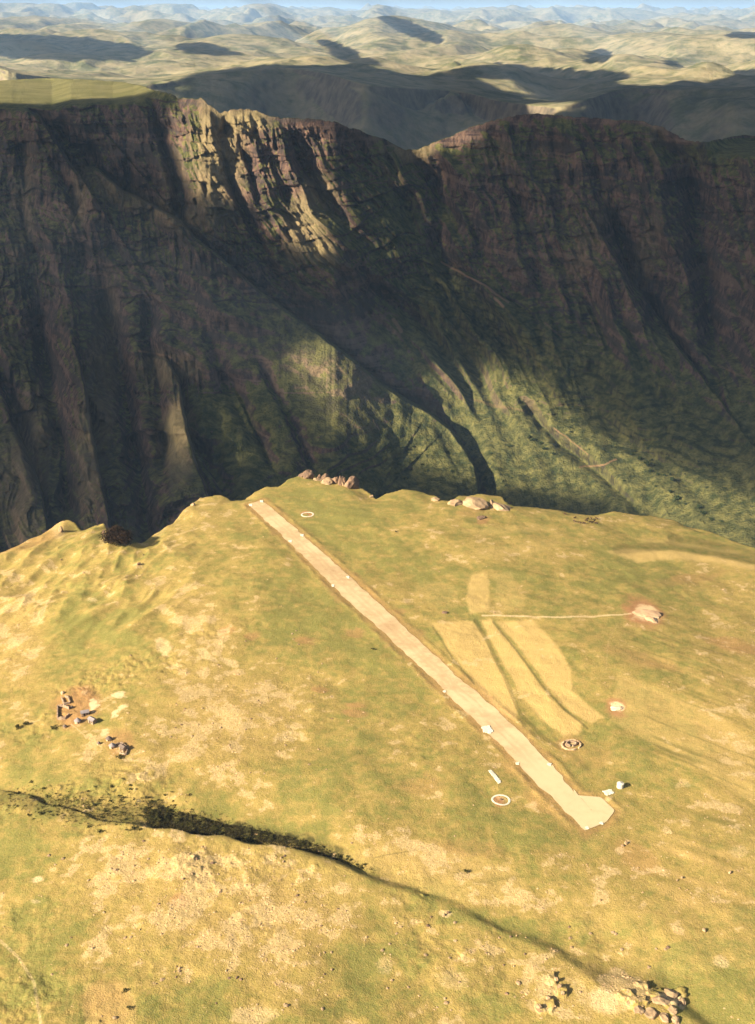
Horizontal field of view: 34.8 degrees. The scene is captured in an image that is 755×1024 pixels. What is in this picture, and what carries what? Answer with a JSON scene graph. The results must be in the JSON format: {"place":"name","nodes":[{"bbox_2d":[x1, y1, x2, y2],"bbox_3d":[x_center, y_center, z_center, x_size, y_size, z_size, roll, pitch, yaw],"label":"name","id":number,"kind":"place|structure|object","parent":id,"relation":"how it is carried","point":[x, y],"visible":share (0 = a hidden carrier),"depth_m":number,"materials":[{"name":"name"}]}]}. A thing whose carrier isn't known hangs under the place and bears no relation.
{"place":"outdoors","nodes":[
{"label":"outdoors","id":0,"kind":"place"},
{"bbox_2d":[0,475,754,1023],"bbox_3d":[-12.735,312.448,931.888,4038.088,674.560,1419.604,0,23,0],"label":"plateau ground","id":1,"kind":"structure","parent":0,"point":[564,651],"depth_m":554.50,"materials":[{"name":"green plant"}]},
{"bbox_2d":[57,704,69,719],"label":"stone kraal","id":2,"kind":"object","parent":1,"relation":"on","point":[67,715],"visible":1,"depth_m":605.09,"materials":[{"name":"grey stone"}]},
{"bbox_2d":[61,695,70,704],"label":"stone kraal","id":3,"kind":"object","parent":1,"relation":"on","point":[66,703],"visible":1,"depth_m":618.38,"materials":[{"name":"grey stone"}]},
{"bbox_2d":[74,718,80,723],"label":"rondavel","id":4,"kind":"structure","parent":1,"relation":"on","point":[76,720],"depth_m":596.35,"materials":[{"name":"paint"}]},
{"bbox_2d":[80,709,88,716],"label":"house","id":5,"kind":"structure","parent":1,"relation":"on","point":[83,713],"depth_m":602.38,"materials":[{"name":"stone"}]},
{"bbox_2d":[87,716,96,724],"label":"house","id":6,"kind":"structure","parent":1,"relation":"on","point":[92,720],"depth_m":594.77,"materials":[{"name":"stone"}]},
{"bbox_2d":[109,743,115,748],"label":"rondavel","id":7,"kind":"structure","parent":1,"relation":"on","point":[111,745],"depth_m":570.76,"materials":[{"name":"paint"}]},
{"bbox_2d":[98,525,134,545],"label":"scrub","id":8,"kind":"object","parent":1,"relation":"on","point":[117,535],"visible":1,"depth_m":800.65,"materials":[{"name":"brown plant"}]},
{"bbox_2d":[115,742,128,755],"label":"stone kraal","id":9,"kind":"object","parent":1,"relation":"on","point":[123,753],"visible":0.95,"depth_m":567.51,"materials":[{"name":"grey stone"}]},
{"bbox_2d":[119,743,126,751],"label":"house","id":10,"kind":"structure","parent":1,"relation":"on","point":[122,747],"depth_m":567.88,"materials":[{"name":"stone"}]},
{"bbox_2d":[0,777,374,873],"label":"ravine scrub","id":11,"kind":"object","parent":1,"relation":"on","point":[206,826],"visible":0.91,"depth_m":517.65,"materials":[{"name":"green plant"}]},
{"bbox_2d":[303,470,313,478],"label":"boulder","id":12,"kind":"object","parent":1,"relation":"on","point":[308,474],"visible":1,"depth_m":936.56,"materials":[{"name":"brown stone"}]},
{"bbox_2d":[321,473,329,479],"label":"boulder","id":13,"kind":"object","parent":1,"relation":"on","point":[325,475],"visible":0.45,"depth_m":933.04,"materials":[{"name":"beige stone"}]},
{"bbox_2d":[321,477,332,484],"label":"boulder","id":14,"kind":"object","parent":1,"relation":"on","point":[327,481],"visible":1,"depth_m":919.12,"materials":[{"name":"beige stone"}]},
{"bbox_2d":[332,477,338,483],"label":"boulder","id":15,"kind":"object","parent":1,"relation":"on","point":[335,480],"visible":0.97,"depth_m":920.22,"materials":[{"name":"beige stone"}]},
{"bbox_2d":[338,476,345,485],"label":"boulder","id":16,"kind":"object","parent":1,"relation":"on","point":[341,479],"visible":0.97,"depth_m":915.73,"materials":[{"name":"stone"}]},
{"bbox_2d":[345,476,358,488],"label":"boulder","id":17,"kind":"object","parent":1,"relation":"on","point":[352,482],"visible":1,"depth_m":910.26,"materials":[{"name":"stone"}]},
{"bbox_2d":[0,534,754,1023],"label":"rubble","id":18,"kind":"object","parent":1,"relation":"on","point":[312,872],"visible":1,"depth_m":469.48,"materials":[{"name":"stone"}]},
{"bbox_2d":[248,501,579,824],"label":"runway","id":19,"kind":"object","parent":1,"relation":"on","point":[513,741],"visible":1,"depth_m":641.35,"materials":[{"name":"beige gravel"}]},
{"bbox_2d":[481,725,492,733],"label":"white marker","id":20,"kind":"object","parent":19,"relation":"on","point":[488,729],"visible":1,"depth_m":584.78,"materials":[{"name":"paint"}]},
{"bbox_2d":[431,497,439,501],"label":"boulder","id":21,"kind":"object","parent":1,"relation":"on","point":[434,499],"visible":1,"depth_m":885.11,"materials":[{"name":"beige stone"}]},
{"bbox_2d":[447,499,461,505],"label":"boulder","id":22,"kind":"object","parent":1,"relation":"on","point":[455,502],"visible":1,"depth_m":874.48,"materials":[{"name":"beige stone"}]},
{"bbox_2d":[462,496,488,509],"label":"boulder","id":23,"kind":"object","parent":1,"relation":"on","point":[476,503],"visible":1,"depth_m":871.28,"materials":[{"name":"beige stone"}]},
{"bbox_2d":[476,515,485,519],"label":"boulder","id":24,"kind":"object","parent":1,"relation":"on","point":[480,517],"visible":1,"depth_m":852.13,"materials":[{"name":"brown stone"}]},
{"bbox_2d":[488,770,500,783],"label":"marker bar","id":25,"kind":"object","parent":1,"relation":"on","point":[494,775],"visible":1,"depth_m":545.70,"materials":[{"name":"paint"}]},
{"bbox_2d":[490,502,510,510],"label":"boulder","id":26,"kind":"object","parent":1,"relation":"on","point":[499,506],"visible":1,"depth_m":872.67,"materials":[{"name":"grey stone"}]},
{"bbox_2d":[491,794,510,805],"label":"marker ring","id":27,"kind":"object","parent":1,"relation":"on","point":[507,803],"visible":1,"depth_m":530.46,"materials":[{"name":"paint"}]},
{"bbox_2d":[561,739,580,750],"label":"stone kraal","id":28,"kind":"object","parent":1,"relation":"on","point":[569,749],"visible":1,"depth_m":570.95,"materials":[{"name":"grey stone"}]},
{"bbox_2d":[566,740,576,746],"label":"stone kraal","id":29,"kind":"object","parent":1,"relation":"on","point":[571,741],"visible":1,"depth_m":573.18,"materials":[{"name":"stone"}]},
{"bbox_2d":[574,790,613,829],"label":"runway apron","id":30,"kind":"object","parent":1,"relation":"on","point":[592,811],"visible":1,"depth_m":523.52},
{"bbox_2d":[602,789,613,794],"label":"white marker","id":31,"kind":"object","parent":1,"relation":"on","point":[608,792],"visible":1,"depth_m":536.43,"materials":[{"name":"paint"}]},
{"bbox_2d":[610,705,623,710],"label":"rock outcrop","id":32,"kind":"object","parent":1,"relation":"on","point":[616,708],"visible":1,"depth_m":603.33,"materials":[{"name":"white stone"}]},
{"bbox_2d":[617,781,623,788],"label":"water tank","id":33,"kind":"object","parent":1,"relation":"on","point":[620,784],"visible":1,"depth_m":539.47,"materials":[{"name":"plastic"}]},
{"bbox_2d":[633,1005,644,1013],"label":"boulder","id":34,"kind":"object","parent":1,"relation":"on","point":[638,1009],"visible":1,"depth_m":411.06,"materials":[{"name":"beige stone"}]},
{"bbox_2d":[632,609,660,618],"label":"rock outcrop","id":35,"kind":"object","parent":1,"relation":"on","point":[644,613],"visible":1,"depth_m":710.90,"materials":[{"name":"stone"}]},
{"bbox_2d":[644,1007,658,1019],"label":"boulder","id":36,"kind":"object","parent":1,"relation":"on","point":[651,1013],"visible":1,"depth_m":410.32,"materials":[{"name":"beige stone"}]},
{"bbox_2d":[645,616,657,622],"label":"rock outcrop","id":37,"kind":"object","parent":1,"relation":"on","point":[652,619],"visible":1,"depth_m":702.72,"materials":[{"name":"stone"}]},
{"bbox_2d":[652,995,669,1004],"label":"boulder","id":38,"kind":"object","parent":1,"relation":"on","point":[659,999],"visible":1,"depth_m":415.27,"materials":[{"name":"grey stone"}]},
{"bbox_2d":[659,1012,668,1022],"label":"boulder","id":39,"kind":"object","parent":1,"relation":"on","point":[664,1017],"visible":1,"depth_m":408.77,"materials":[{"name":"beige stone"}]},
{"bbox_2d":[664,988,678,997],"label":"boulder","id":40,"kind":"object","parent":1,"relation":"on","point":[670,993],"visible":1,"depth_m":420.88,"materials":[{"name":"grey stone"}]},
{"bbox_2d":[667,1005,677,1014],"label":"boulder","id":41,"kind":"object","parent":1,"relation":"on","point":[672,1009],"visible":1,"depth_m":411.74,"materials":[{"name":"beige stone"}]},
{"bbox_2d":[671,1015,679,1023],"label":"boulder","id":42,"kind":"object","parent":1,"relation":"on","point":[675,1019],"visible":1,"depth_m":408.18,"materials":[{"name":"beige stone"}]},
{"bbox_2d":[678,997,685,1005],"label":"boulder","id":43,"kind":"object","parent":1,"relation":"on","point":[681,1000],"visible":1,"depth_m":418.26,"materials":[{"name":"beige stone"}]},
{"bbox_2d":[0,78,754,552],"bbox_3d":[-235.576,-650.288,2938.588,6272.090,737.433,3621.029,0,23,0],"label":"mountain wall","id":44,"kind":"structure","parent":0,"point":[200,298],"depth_m":2289.29,"materials":[{"name":"brown stone"}]},
{"bbox_2d":[0,2,754,149],"bbox_3d":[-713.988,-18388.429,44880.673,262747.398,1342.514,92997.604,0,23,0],"label":"highland ground","id":45,"kind":"structure","parent":0,"point":[407,78],"depth_m":9913.90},
{"bbox_2d":[0,0,754,9],"label":"sky","id":46,"kind":"structure","parent":0,"point":[211,4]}
]}

